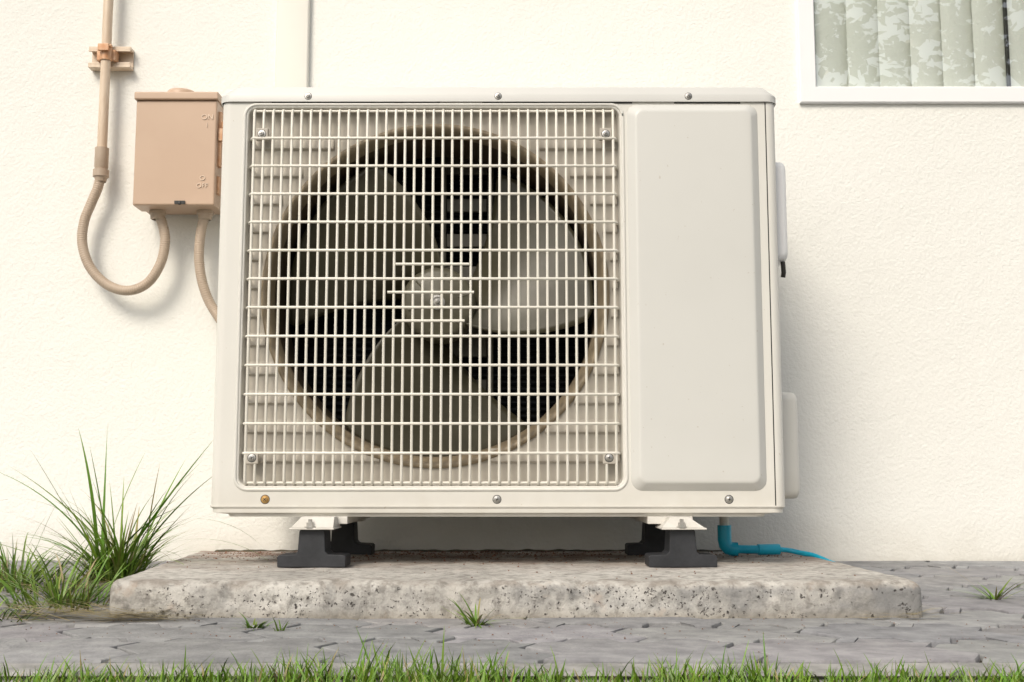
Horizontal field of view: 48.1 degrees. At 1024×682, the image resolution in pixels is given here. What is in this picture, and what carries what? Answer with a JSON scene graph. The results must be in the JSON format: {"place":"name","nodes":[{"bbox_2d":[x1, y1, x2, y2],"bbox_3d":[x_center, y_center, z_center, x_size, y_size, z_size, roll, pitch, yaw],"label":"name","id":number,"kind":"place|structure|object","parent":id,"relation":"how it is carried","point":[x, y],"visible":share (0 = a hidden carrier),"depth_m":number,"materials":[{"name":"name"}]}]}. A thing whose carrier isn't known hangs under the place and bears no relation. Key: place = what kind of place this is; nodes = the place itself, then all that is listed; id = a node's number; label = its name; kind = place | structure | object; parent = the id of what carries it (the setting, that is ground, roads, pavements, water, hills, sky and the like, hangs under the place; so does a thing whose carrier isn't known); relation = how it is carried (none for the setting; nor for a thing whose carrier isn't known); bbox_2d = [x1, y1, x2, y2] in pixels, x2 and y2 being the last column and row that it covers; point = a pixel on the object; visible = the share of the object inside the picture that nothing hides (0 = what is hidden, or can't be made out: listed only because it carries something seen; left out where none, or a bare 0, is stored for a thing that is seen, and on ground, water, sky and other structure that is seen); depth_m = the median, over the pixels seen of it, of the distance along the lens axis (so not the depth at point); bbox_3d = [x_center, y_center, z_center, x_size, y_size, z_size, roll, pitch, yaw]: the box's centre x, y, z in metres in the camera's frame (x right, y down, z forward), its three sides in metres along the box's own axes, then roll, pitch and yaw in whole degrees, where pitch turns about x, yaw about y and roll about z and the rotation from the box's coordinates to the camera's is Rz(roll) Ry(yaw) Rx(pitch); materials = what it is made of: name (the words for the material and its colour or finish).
{"place":"outdoors","nodes":[
{"label":"outdoors","id":0,"kind":"place"},
{"bbox_2d":[0,560,1023,681],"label":"paved path","id":1,"kind":"structure","parent":0,"point":[852,641],"depth_m":1.33,"materials":[{"name":"stone"}]},
{"bbox_2d":[0,586,57,621],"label":"grass tuft","id":2,"kind":"object","parent":1,"relation":"on","point":[14,613],"visible":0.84,"depth_m":1.53,"materials":[{"name":"green plant"}]},
{"bbox_2d":[0,505,128,599],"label":"grass tuft","id":3,"kind":"object","parent":1,"relation":"on","point":[5,563],"visible":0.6,"depth_m":1.85,"materials":[{"name":"green plant"}]},
{"bbox_2d":[0,542,138,616],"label":"grass tuft","id":4,"kind":"object","parent":1,"relation":"on","point":[53,593],"visible":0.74,"depth_m":1.65,"materials":[{"name":"green plant"}]},
{"bbox_2d":[0,423,268,583],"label":"grass tuft","id":5,"kind":"object","parent":1,"relation":"on","point":[138,559],"visible":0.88,"depth_m":1.92,"materials":[{"name":"green plant"}]},
{"bbox_2d":[234,612,276,630],"bbox_3d":[-0.326,0.354,1.447,0.068,0.026,0.073,0,-7,0],"label":"weed","id":6,"kind":"object","parent":1,"relation":"on","point":[247,624],"visible":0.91,"depth_m":1.44,"materials":[{"name":"green plant"}]},
{"bbox_2d":[273,618,287,630],"bbox_3d":[-0.282,0.348,1.408,0.023,0.023,0.050,0,-7,0],"label":"weed","id":7,"kind":"object","parent":1,"relation":"on","point":[277,629],"visible":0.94,"depth_m":1.40,"materials":[{"name":"green plant"}]},
{"bbox_2d":[215,549,721,551],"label":"soil ridge","id":8,"kind":"structure","parent":1,"relation":"on","point":[491,550],"depth_m":2.23,"materials":[{"name":"brown soil"}]},
{"bbox_2d":[0,568,964,622],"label":"dry grass","id":9,"kind":"structure","parent":1,"relation":"on","point":[94,613],"depth_m":1.51,"materials":[{"name":"brown plant"}]},
{"bbox_2d":[444,594,529,629],"bbox_3d":[-0.038,0.349,1.473,0.104,0.057,0.103,6,-9,-41],"label":"weed","id":10,"kind":"object","parent":1,"relation":"on","point":[475,619],"visible":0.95,"depth_m":1.47,"materials":[{"name":"green plant"}]},
{"bbox_2d":[109,551,922,619],"bbox_3d":[-0.033,0.396,1.879,1.167,0.071,0.715,0,-7,0],"label":"concrete pad","id":11,"kind":"object","parent":1,"relation":"on","point":[743,586],"visible":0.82,"depth_m":1.53,"materials":[{"name":"grey concrete"}]},
{"bbox_2d":[210,87,799,566],"bbox_3d":[0.001,-0.015,2.016,0.978,0.792,0.399,0,-7,0],"label":"air conditioner unit","id":12,"kind":"object","parent":11,"relation":"on","point":[498,301],"visible":1,"depth_m":1.88,"materials":[{"name":"metal"}]},
{"bbox_2d":[717,517,833,561],"bbox_3d":[0.493,0.358,2.067,0.234,0.106,0.077,-3,-7,22],"label":"drain pipe","id":13,"kind":"object","parent":11,"relation":"on","point":[727,546],"visible":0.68,"depth_m":2.08,"materials":[{"name":"blue plastic"}]},
{"bbox_2d":[952,569,1023,599],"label":"weed","id":14,"kind":"object","parent":1,"relation":"on","point":[999,595],"visible":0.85,"depth_m":1.71,"materials":[{"name":"green plant"}]},
{"bbox_2d":[0,628,1023,681],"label":"grass lawn","id":15,"kind":"structure","parent":0,"point":[400,676],"depth_m":1.08,"materials":[{"name":"green plant"}]},
{"bbox_2d":[17,550,1023,659],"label":"soil crumbs","id":16,"kind":"object","parent":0,"point":[484,554],"visible":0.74,"depth_m":2.09,"materials":[{"name":"brown soil"}]},
{"label":"ground","id":17,"kind":"structure","parent":0,"visible":0},
{"bbox_2d":[0,0,1023,560],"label":"house wall","id":18,"kind":"structure","parent":17,"relation":"on","point":[902,324],"depth_m":2.30,"materials":[{"name":"white paint"}]},
{"bbox_2d":[88,43,133,70],"bbox_3d":[-0.819,-0.578,2.327,0.085,0.044,0.053,0,-7,0],"label":"strut clamp","id":19,"kind":"object","parent":18,"relation":"attached to","point":[121,58],"visible":0.99,"depth_m":2.33,"materials":[{"name":"metal"}]},
{"bbox_2d":[93,0,113,182],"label":"rigid conduit","id":20,"kind":"object","parent":19,"relation":"attached to","point":[100,169],"visible":1,"depth_m":2.30,"materials":[{"name":"beige plastic"}]},
{"bbox_2d":[133,88,222,220],"bbox_3d":[-0.650,-0.367,2.274,0.176,0.258,0.102,0,-7,0],"label":"electrical disconnect box","id":21,"kind":"object","parent":18,"relation":"attached to","point":[178,153],"visible":0.93,"depth_m":2.23,"materials":[{"name":"paint"}]},
{"bbox_2d":[77,180,216,322],"bbox_3d":[-0.645,-0.159,2.254,0.434,0.363,0.059,-1,-7,9],"label":"flexible conduit","id":22,"kind":"object","parent":21,"relation":"attached to","point":[104,282],"visible":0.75,"depth_m":2.25,"materials":[{"name":"beige plastic"}]},
{"bbox_2d":[275,0,310,86],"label":"pipe cover","id":23,"kind":"object","parent":18,"relation":"attached to","point":[292,44],"depth_m":2.34,"materials":[{"name":"paint"}]},
{"bbox_2d":[796,0,1023,103],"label":"frame","id":24,"kind":"object","parent":18,"relation":"attached to","point":[810,92],"visible":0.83,"depth_m":2.34,"materials":[{"name":"paint"}]},
{"bbox_2d":[814,0,1023,86],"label":"vertical blinds","id":25,"kind":"object","parent":24,"relation":"attached to","point":[896,43],"visible":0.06,"depth_m":2.38,"materials":[{"name":"fabric"}]},
{"bbox_2d":[1002,0,1010,86],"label":"rubber seal","id":26,"kind":"object","parent":24,"relation":"attached to","point":[1007,55],"visible":1,"depth_m":2.36,"materials":[{"name":"black rubber"}]},
{"bbox_2d":[971,1,1006,82],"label":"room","id":27,"kind":"object","parent":18,"relation":"attached to","point":[1004,41],"depth_m":4.85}
]}

